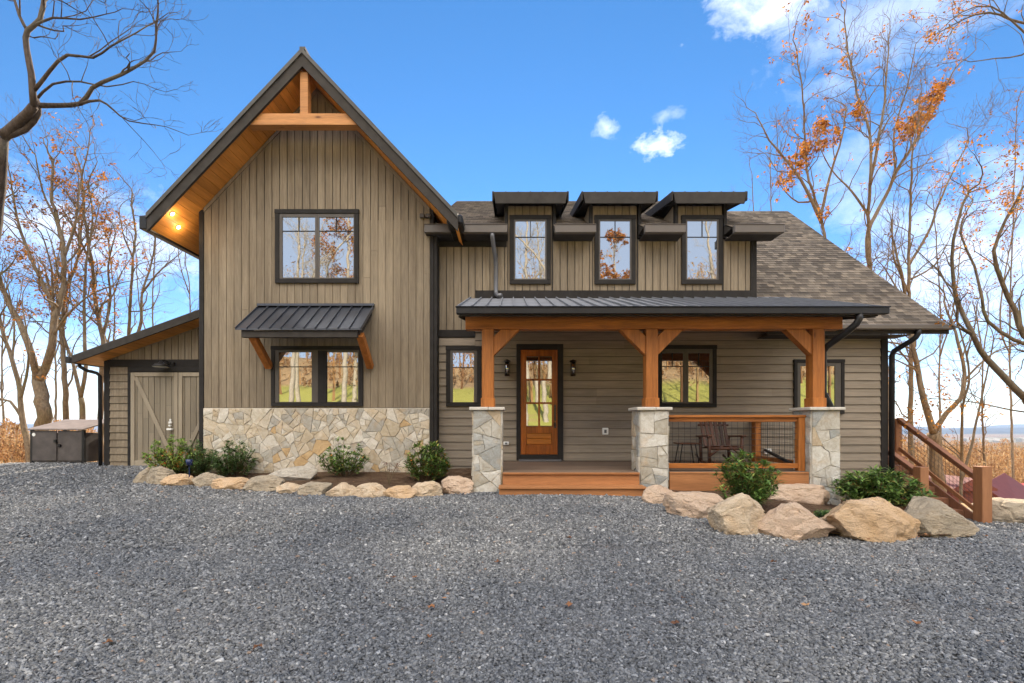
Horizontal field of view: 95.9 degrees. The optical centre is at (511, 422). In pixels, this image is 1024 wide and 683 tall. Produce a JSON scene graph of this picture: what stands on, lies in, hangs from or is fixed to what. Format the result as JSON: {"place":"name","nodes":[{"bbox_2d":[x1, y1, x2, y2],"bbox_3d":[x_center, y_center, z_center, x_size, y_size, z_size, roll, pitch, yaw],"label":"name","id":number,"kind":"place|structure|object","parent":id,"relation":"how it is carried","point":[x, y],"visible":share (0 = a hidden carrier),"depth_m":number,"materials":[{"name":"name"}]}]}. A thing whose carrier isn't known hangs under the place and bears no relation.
{"place":"outdoors","nodes":[
{"label":"outdoors","id":0,"kind":"place"},
{"bbox_2d":[0,462,1023,682],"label":"gravel driveway","id":1,"kind":"structure","parent":0,"point":[631,594],"depth_m":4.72,"materials":[{"name":"grey gravel"}]},
{"bbox_2d":[179,468,471,492],"bbox_3d":[-4.530,1.194,8.720,8.940,0.284,4.440,0,0,0],"label":"mulch bed","id":2,"kind":"object","parent":1,"relation":"on","point":[360,478],"visible":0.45,"depth_m":9.69,"materials":[{"name":"brown soil"}]},
{"bbox_2d":[133,466,153,482],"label":"edging rock","id":3,"kind":"object","parent":2,"relation":"on","point":[140,476],"visible":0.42,"depth_m":9.42,"materials":[{"name":"beige stone"}]},
{"bbox_2d":[146,466,175,483],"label":"edging rock","id":4,"kind":"object","parent":2,"relation":"on","point":[156,475],"visible":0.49,"depth_m":9.27,"materials":[{"name":"beige stone"}]},
{"bbox_2d":[140,434,202,473],"bbox_3d":[-7.279,0.706,9.966,1.297,0.948,1.267,0,0,0],"label":"shrub","id":5,"kind":"object","parent":2,"relation":"on","point":[174,463],"visible":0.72,"depth_m":9.81,"materials":[{"name":"green plant"}]},
{"bbox_2d":[160,474,193,485],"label":"edging rock","id":6,"kind":"object","parent":2,"relation":"on","point":[177,479],"visible":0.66,"depth_m":9.03,"materials":[{"name":"beige stone"}]},
{"bbox_2d":[186,459,192,476],"bbox_3d":[-6.283,0.883,9.000,0.117,0.346,0.117,0,0,0],"label":"garden lantern","id":7,"kind":"object","parent":2,"relation":"on","point":[189,462],"visible":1,"depth_m":8.97,"materials":[{"name":"blue metal"}]},
{"bbox_2d":[178,439,214,476],"bbox_3d":[-6.716,0.767,9.955,0.750,0.845,0.926,0,0,-21],"label":"shrub","id":8,"kind":"object","parent":2,"relation":"on","point":[200,466],"visible":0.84,"depth_m":9.87,"materials":[{"name":"green plant"}]},
{"bbox_2d":[191,472,224,486],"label":"edging rock","id":9,"kind":"object","parent":2,"relation":"on","point":[204,479],"visible":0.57,"depth_m":8.95,"materials":[{"name":"beige stone"}]},
{"bbox_2d":[211,477,248,489],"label":"edging rock","id":10,"kind":"object","parent":2,"relation":"on","point":[225,483],"visible":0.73,"depth_m":8.69,"materials":[{"name":"beige stone"}]},
{"bbox_2d":[210,439,258,476],"bbox_3d":[-5.997,0.775,9.959,1.009,0.856,1.007,0,0,-27],"label":"shrub","id":11,"kind":"object","parent":2,"relation":"on","point":[233,461],"visible":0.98,"depth_m":9.86,"materials":[{"name":"green plant"}]},
{"bbox_2d":[242,474,284,491],"bbox_3d":[-4.651,1.181,8.749,0.734,0.387,0.557,0,0,0],"label":"edging rock","id":12,"kind":"object","parent":2,"relation":"on","point":[269,483],"visible":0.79,"depth_m":8.52,"materials":[{"name":"beige stone"}]},
{"bbox_2d":[276,482,300,493],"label":"edging rock","id":13,"kind":"object","parent":2,"relation":"on","point":[287,487],"visible":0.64,"depth_m":8.33,"materials":[{"name":"stone"}]},
{"bbox_2d":[269,466,317,480],"bbox_3d":[-4.544,1.129,9.646,1.108,0.438,0.692,0,0,0],"label":"boulder","id":14,"kind":"object","parent":2,"relation":"on","point":[298,473],"visible":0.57,"depth_m":9.40,"materials":[{"name":"beige stone"}]},
{"bbox_2d":[297,481,332,494],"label":"edging rock","id":15,"kind":"object","parent":2,"relation":"on","point":[314,488],"visible":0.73,"depth_m":8.10,"materials":[{"name":"beige stone"}]},
{"bbox_2d":[325,482,355,496],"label":"edging rock","id":16,"kind":"object","parent":2,"relation":"on","point":[343,489],"visible":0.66,"depth_m":7.88,"materials":[{"name":"stone"}]},
{"bbox_2d":[317,436,369,476],"bbox_3d":[-3.584,0.721,9.798,0.999,0.904,1.035,0,0,24],"label":"shrub","id":17,"kind":"object","parent":2,"relation":"on","point":[339,465],"visible":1,"depth_m":9.64,"materials":[{"name":"green plant"}]},
{"bbox_2d":[354,483,385,497],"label":"edging rock","id":18,"kind":"object","parent":2,"relation":"on","point":[372,490],"visible":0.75,"depth_m":7.81,"materials":[{"name":"stone"}]},
{"bbox_2d":[383,461,401,484],"bbox_3d":[-2.357,0.992,9.126,0.372,0.478,0.383,0,0,0],"label":"dried hydrangea","id":19,"kind":"object","parent":2,"relation":"on","point":[385,464],"visible":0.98,"depth_m":9.09,"materials":[{"name":"brown plant"}]},
{"bbox_2d":[383,485,416,498],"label":"edging rock","id":20,"kind":"object","parent":2,"relation":"on","point":[403,491],"visible":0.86,"depth_m":7.74,"materials":[{"name":"beige stone"}]},
{"bbox_2d":[412,481,442,496],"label":"edging rock","id":21,"kind":"object","parent":2,"relation":"on","point":[430,488],"visible":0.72,"depth_m":7.94,"materials":[{"name":"stone"}]},
{"bbox_2d":[401,440,454,481],"bbox_3d":[-1.728,0.790,9.486,1.128,0.883,1.059,0,0,0],"label":"shrub","id":22,"kind":"object","parent":2,"relation":"on","point":[431,468],"visible":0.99,"depth_m":9.39,"materials":[{"name":"green plant"}]},
{"bbox_2d":[441,476,473,493],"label":"edging rock","id":23,"kind":"object","parent":2,"relation":"on","point":[455,484],"visible":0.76,"depth_m":8.22,"materials":[{"name":"stone"}]},
{"bbox_2d":[94,475,987,648],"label":"fallen leaves","id":24,"kind":"object","parent":1,"relation":"on","point":[568,603],"visible":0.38,"depth_m":3.67,"materials":[{"name":"orange plant"}]},
{"bbox_2d":[668,480,951,534],"bbox_3d":[5.780,1.584,7.630,7.560,1.074,6.660,0,0,0],"label":"soil bed","id":25,"kind":"object","parent":1,"relation":"on","point":[767,506],"visible":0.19,"depth_m":7.40,"materials":[{"name":"brown soil"}]},
{"bbox_2d":[641,485,672,503],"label":"boulder","id":26,"kind":"object","parent":25,"relation":"on","point":[653,494],"visible":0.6,"depth_m":7.47,"materials":[{"name":"stone"}]},
{"bbox_2d":[663,491,723,518],"bbox_3d":[2.624,1.234,6.661,0.816,0.469,0.583,0,0,0],"label":"boulder","id":27,"kind":"object","parent":25,"relation":"on","point":[695,504],"visible":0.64,"depth_m":6.50,"materials":[{"name":"stone"}]},
{"bbox_2d":[707,493,765,535],"bbox_3d":[2.895,1.234,5.901,0.749,0.714,0.501,0,0,0],"label":"boulder","id":28,"kind":"object","parent":25,"relation":"on","point":[741,514],"visible":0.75,"depth_m":5.72,"materials":[{"name":"stone"}]},
{"bbox_2d":[712,448,785,505],"bbox_3d":[3.527,0.820,6.966,1.091,0.897,1.049,0,0,44],"label":"shrub","id":29,"kind":"object","parent":25,"relation":"on","point":[759,492],"visible":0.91,"depth_m":6.80,"materials":[{"name":"green plant"}]},
{"bbox_2d":[758,502,836,540],"bbox_3d":[3.528,1.299,5.799,0.956,0.632,0.598,0,0,0],"label":"boulder","id":30,"kind":"object","parent":25,"relation":"on","point":[794,521],"visible":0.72,"depth_m":5.63,"materials":[{"name":"stone"}]},
{"bbox_2d":[767,483,829,504],"bbox_3d":[4.896,1.288,7.950,1.120,0.464,0.700,0,0,0],"label":"boulder","id":31,"kind":"object","parent":25,"relation":"on","point":[810,493],"visible":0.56,"depth_m":7.70,"materials":[{"name":"stone"}]},
{"bbox_2d":[813,509,830,517],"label":"shrub","id":32,"kind":"object","parent":25,"relation":"on","point":[821,513],"visible":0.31,"depth_m":6.40,"materials":[{"name":"green plant"}]},
{"bbox_2d":[822,497,920,542],"bbox_3d":[4.515,1.284,5.843,1.184,0.688,0.687,0,0,0],"label":"boulder","id":33,"kind":"object","parent":25,"relation":"on","point":[876,519],"visible":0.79,"depth_m":5.59,"materials":[{"name":"beige stone"}]},
{"bbox_2d":[828,464,936,506],"bbox_3d":[5.949,1.027,7.520,1.306,0.738,1.464,0,0,-39],"label":"shrub","id":34,"kind":"object","parent":25,"relation":"on","point":[890,488],"visible":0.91,"depth_m":7.37,"materials":[{"name":"green plant"}]},
{"bbox_2d":[904,496,979,537],"bbox_3d":[5.508,1.296,6.080,0.987,0.667,0.661,0,0,0],"label":"boulder","id":35,"kind":"object","parent":25,"relation":"on","point":[933,516],"visible":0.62,"depth_m":5.80,"materials":[{"name":"grey stone"}]},
{"bbox_2d":[0,427,1023,507],"bbox_3d":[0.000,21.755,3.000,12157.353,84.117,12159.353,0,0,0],"label":"ground","id":36,"kind":"structure","parent":0,"point":[950,439],"depth_m":1696.30,"materials":[{"name":"brown plant"}]},
{"bbox_2d":[0,252,50,462],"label":"thin tree","id":37,"kind":"object","parent":36,"relation":"on","point":[2,384],"visible":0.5,"depth_m":35.34,"materials":[{"name":"brown plant"}]},
{"bbox_2d":[0,232,63,462],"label":"leaning tree","id":38,"kind":"object","parent":36,"relation":"on","point":[20,410],"visible":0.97,"depth_m":15.60,"materials":[{"name":"brown plant"}]},
{"bbox_2d":[0,414,97,462],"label":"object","id":39,"kind":"object","parent":36,"relation":"on","point":[12,449],"visible":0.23,"depth_m":25.23,"materials":[{"name":"brown plant"}]},
{"bbox_2d":[24,189,86,430],"bbox_3d":[-37.512,-7.505,38.217,5.324,22.360,4.161,0,0,0],"label":"thin tree","id":40,"kind":"object","parent":36,"relation":"on","point":[55,380],"visible":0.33,"depth_m":37.72,"materials":[{"name":"brown plant"}]},
{"bbox_2d":[27,419,103,462],"bbox_3d":[-12.010,0.575,12.675,1.480,1.349,1.050,0,0,0],"label":"storage box","id":41,"kind":"object","parent":36,"relation":"on","point":[64,445],"visible":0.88,"depth_m":12.20,"materials":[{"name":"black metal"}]},
{"bbox_2d":[32,431,56,460],"bbox_3d":[-12.350,0.605,12.214,0.640,0.790,0.028,0,0,0],"label":"door","id":42,"kind":"structure","parent":41,"relation":"in","point":[43,447],"depth_m":12.20,"materials":[{"name":"grey metal"}]},
{"bbox_2d":[58,431,81,460],"bbox_3d":[-11.670,0.605,12.214,0.640,0.790,0.028,0,0,0],"label":"door","id":43,"kind":"structure","parent":41,"relation":"in","point":[70,449],"depth_m":12.20,"materials":[{"name":"grey metal"}]},
{"bbox_2d":[0,126,138,430],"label":"forked tree","id":44,"kind":"object","parent":36,"relation":"on","point":[80,391],"visible":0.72,"depth_m":20.06,"materials":[{"name":"brown plant"}]},
{"bbox_2d":[1,154,144,430],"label":"slender tree","id":45,"kind":"object","parent":36,"relation":"on","point":[65,399],"visible":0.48,"depth_m":20.49,"materials":[{"name":"brown plant"}]},
{"bbox_2d":[14,113,146,461],"bbox_3d":[-19.177,-5.813,20.891,4.084,16.660,4.447,0,0,-30],"label":"oak tree","id":46,"kind":"object","parent":36,"relation":"on","point":[102,331],"visible":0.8,"depth_m":20.84,"materials":[{"name":"brown plant"}]},
{"bbox_2d":[0,88,168,430],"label":"oak tree","id":47,"kind":"object","parent":36,"relation":"on","point":[42,405],"visible":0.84,"depth_m":18.79,"materials":[{"name":"brown plant"}]},
{"bbox_2d":[0,0,222,240],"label":"overhanging tree","id":48,"kind":"object","parent":36,"relation":"on","point":[26,119],"visible":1,"depth_m":9.71,"materials":[{"name":"brown plant"}]},
{"bbox_2d":[68,224,157,341],"bbox_3d":[-32.577,-6.171,37.734,5.606,19.990,5.650,0,0,0],"label":"thin tree","id":49,"kind":"object","parent":36,"relation":"on","point":[114,337],"visible":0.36,"depth_m":36.86,"materials":[{"name":"brown plant"}]},
{"bbox_2d":[112,204,178,329],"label":"thin tree","id":50,"kind":"object","parent":36,"relation":"on","point":[152,287],"visible":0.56,"depth_m":44.33,"materials":[{"name":"brown plant"}]},
{"bbox_2d":[98,158,196,335],"bbox_3d":[-19.449,-5.639,24.532,4.711,16.297,5.104,0,0,-29],"label":"twin stem tree","id":51,"kind":"object","parent":36,"relation":"on","point":[130,311],"visible":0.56,"depth_m":24.37,"materials":[{"name":"brown plant"}]},
{"bbox_2d":[164,245,198,318],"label":"thin tree","id":52,"kind":"object","parent":36,"relation":"on","point":[189,304],"visible":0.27,"depth_m":32.22,"materials":[{"name":"brown plant"}]},
{"bbox_2d":[65,47,991,522],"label":"house","id":53,"kind":"structure","parent":36,"relation":"on","point":[371,289],"depth_m":10.48,"materials":[{"name":"beige wood"}]},
{"bbox_2d":[131,372,177,465],"bbox_3d":[-9.175,-0.097,11.824,1.210,2.395,0.128,0,0,0],"label":"shed door","id":54,"kind":"structure","parent":53,"relation":"in","point":[165,418],"depth_m":11.87,"materials":[{"name":"beige wood"}]},
{"bbox_2d":[178,372,198,457],"bbox_3d":[-7.950,-0.097,11.867,1.210,2.395,0.043,0,0,0],"label":"shed door","id":55,"kind":"structure","parent":53,"relation":"in","point":[187,428],"depth_m":11.87,"materials":[{"name":"brown wood"}]},
{"bbox_2d":[274,209,358,283],"bbox_3d":[-4.411,-3.993,10.461,1.904,1.666,0.066,0,0,0],"label":"window","id":56,"kind":"structure","parent":53,"relation":"in","point":[317,246],"depth_m":10.46,"materials":[{"name":"clear glass"}]},
{"bbox_2d":[270,346,362,405],"bbox_3d":[-4.408,-1.055,10.461,2.088,1.363,0.066,0,0,0],"label":"window","id":57,"kind":"structure","parent":53,"relation":"in","point":[294,371],"depth_m":10.46,"materials":[{"name":"clear glass"}]},
{"bbox_2d":[446,346,481,405],"bbox_3d":[-1.124,-1.084,10.757,0.834,1.404,0.066,0,0,0],"label":"window","id":58,"kind":"structure","parent":53,"relation":"in","point":[463,363],"depth_m":10.74,"materials":[{"name":"clear glass"}]},
{"bbox_2d":[509,215,550,284],"bbox_3d":[0.426,-4.028,10.761,0.971,1.601,0.066,0,0,0],"label":"window","id":59,"kind":"structure","parent":53,"relation":"in","point":[530,235],"depth_m":10.76,"materials":[{"name":"clear glass"}]},
{"bbox_2d":[521,350,557,453],"bbox_3d":[0.630,-0.481,10.716,0.856,2.431,0.114,0,0,0],"label":"front door","id":60,"kind":"structure","parent":53,"relation":"in","point":[539,370],"depth_m":10.74,"materials":[{"name":"brown wood"}]},
{"bbox_2d":[594,215,635,284],"bbox_3d":[2.399,-4.028,10.761,0.971,1.601,0.066,0,0,0],"label":"window","id":61,"kind":"structure","parent":53,"relation":"in","point":[615,236],"depth_m":10.76,"materials":[{"name":"clear glass"}]},
{"bbox_2d":[673,442,699,462],"bbox_3d":[3.830,0.663,10.135,0.460,0.456,0.370,0,0,0],"label":"side table","id":62,"kind":"object","parent":53,"relation":"on","point":[682,443],"visible":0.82,"depth_m":10.05,"materials":[{"name":"brown wood"}]},
{"bbox_2d":[658,345,716,406],"bbox_3d":[4.076,-1.085,10.757,1.376,1.443,0.066,0,0,0],"label":"window","id":63,"kind":"structure","parent":53,"relation":"in","point":[687,374],"depth_m":10.76,"materials":[{"name":"clear glass"}]},
{"bbox_2d":[681,215,722,284],"bbox_3d":[4.424,-4.028,10.761,0.971,1.601,0.066,0,0,0],"label":"window","id":64,"kind":"structure","parent":53,"relation":"in","point":[702,242],"depth_m":10.76,"materials":[{"name":"clear glass"}]},
{"bbox_2d":[695,422,745,462],"bbox_3d":[4.400,0.389,9.806,0.800,0.991,0.970,0,0,0],"label":"rocking chair","id":65,"kind":"object","parent":53,"relation":"on","point":[712,436],"visible":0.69,"depth_m":9.98,"materials":[{"name":"brown wood"}]},
{"bbox_2d":[793,359,844,413],"bbox_3d":[7.143,-0.841,10.757,1.183,1.267,0.066,0,0,0],"label":"window","id":66,"kind":"structure","parent":53,"relation":"in","point":[835,367],"depth_m":10.74,"materials":[{"name":"clear glass"}]},
{"bbox_2d":[730,119,797,210],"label":"thin tree","id":67,"kind":"object","parent":36,"relation":"on","point":[770,199],"visible":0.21,"depth_m":36.38,"materials":[{"name":"beige plant"}]},
{"bbox_2d":[724,0,898,263],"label":"leafy tree","id":68,"kind":"object","parent":36,"relation":"on","point":[800,163],"visible":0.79,"depth_m":24.49,"materials":[{"name":"beige plant"}]},
{"bbox_2d":[778,0,994,290],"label":"tall bare tree","id":69,"kind":"object","parent":36,"relation":"on","point":[857,113],"visible":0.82,"depth_m":22.61,"materials":[{"name":"beige plant"}]},
{"bbox_2d":[866,207,937,446],"bbox_3d":[27.589,-4.812,34.149,5.455,23.169,4.630,0,0,0],"label":"thin tree","id":70,"kind":"object","parent":36,"relation":"on","point":[887,276],"visible":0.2,"depth_m":33.57,"materials":[{"name":"beige plant"}]},
{"bbox_2d":[840,50,1014,464],"bbox_3d":[17.699,-5.320,20.229,7.142,20.412,3.782,0,0,0],"label":"slim bare tree","id":71,"kind":"object","parent":36,"relation":"on","point":[910,380],"visible":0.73,"depth_m":19.93,"materials":[{"name":"beige plant"}]},
{"bbox_2d":[853,200,1023,491],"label":"mottled forked tree","id":72,"kind":"object","parent":36,"relation":"on","point":[933,434],"visible":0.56,"depth_m":15.66,"materials":[{"name":"beige plant"}]},
{"bbox_2d":[911,176,987,465],"bbox_3d":[31.896,-5.222,34.491,7.629,24.554,4.232,0,0,-33],"label":"thin tree","id":73,"kind":"object","parent":36,"relation":"on","point":[940,349],"visible":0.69,"depth_m":34.69,"materials":[{"name":"beige plant"}]},
{"bbox_2d":[884,0,1023,453],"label":"arching tree","id":74,"kind":"object","parent":36,"relation":"on","point":[1012,385],"visible":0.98,"depth_m":10.60,"materials":[{"name":"brown plant"}]},
{"bbox_2d":[902,433,1023,482],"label":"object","id":75,"kind":"object","parent":36,"relation":"on","point":[1000,464],"visible":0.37,"depth_m":37.21,"materials":[{"name":"brown plant"}]},
{"bbox_2d":[929,475,997,502],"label":"outbuilding","id":76,"kind":"structure","parent":36,"relation":"on","point":[965,488],"depth_m":22.00,"materials":[{"name":"red metal"}]},
{"bbox_2d":[907,235,1023,502],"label":"tree","id":77,"kind":"object","parent":36,"relation":"on","point":[961,452],"visible":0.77,"depth_m":17.85,"materials":[{"name":"brown plant"}]},
{"bbox_2d":[941,269,1021,465],"bbox_3d":[34.861,-2.177,34.289,4.955,18.904,5.372,0,0,0],"label":"thin tree","id":78,"kind":"object","parent":36,"relation":"on","point":[982,421],"visible":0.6,"depth_m":34.43,"materials":[{"name":"beige plant"}]},
{"bbox_2d":[963,438,1023,442],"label":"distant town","id":79,"kind":"object","parent":36,"relation":"on","point":[998,439],"visible":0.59,"depth_m":826.16,"materials":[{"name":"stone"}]},
{"bbox_2d":[968,497,1023,522],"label":"boulder","id":80,"kind":"object","parent":36,"relation":"on","point":[1009,510],"visible":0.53,"depth_m":10.07,"materials":[{"name":"beige stone"}]},
{"bbox_2d":[975,85,1023,478],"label":"thin tree","id":81,"kind":"object","parent":36,"relation":"on","point":[1009,359],"visible":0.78,"depth_m":28.35,"materials":[{"name":"beige plant"}]},
{"bbox_2d":[992,473,1023,498],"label":"cabin","id":82,"kind":"object","parent":36,"relation":"on","point":[1006,485],"visible":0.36,"depth_m":24.82,"materials":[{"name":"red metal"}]},
{"bbox_2d":[0,422,1023,429],"bbox_3d":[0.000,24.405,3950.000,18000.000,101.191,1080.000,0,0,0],"label":"hills","id":83,"kind":"structure","parent":0,"point":[994,426],"depth_m":3843.89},
{"bbox_2d":[0,0,1023,427],"label":"sky","id":84,"kind":"structure","parent":0,"point":[481,97],"materials":[{"name":"blue"}]},
{"bbox_2d":[6,428,1023,433],"bbox_3d":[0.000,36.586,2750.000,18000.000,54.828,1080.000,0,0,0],"label":"hills","id":85,"kind":"structure","parent":0,"point":[991,431],"depth_m":2511.90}
]}

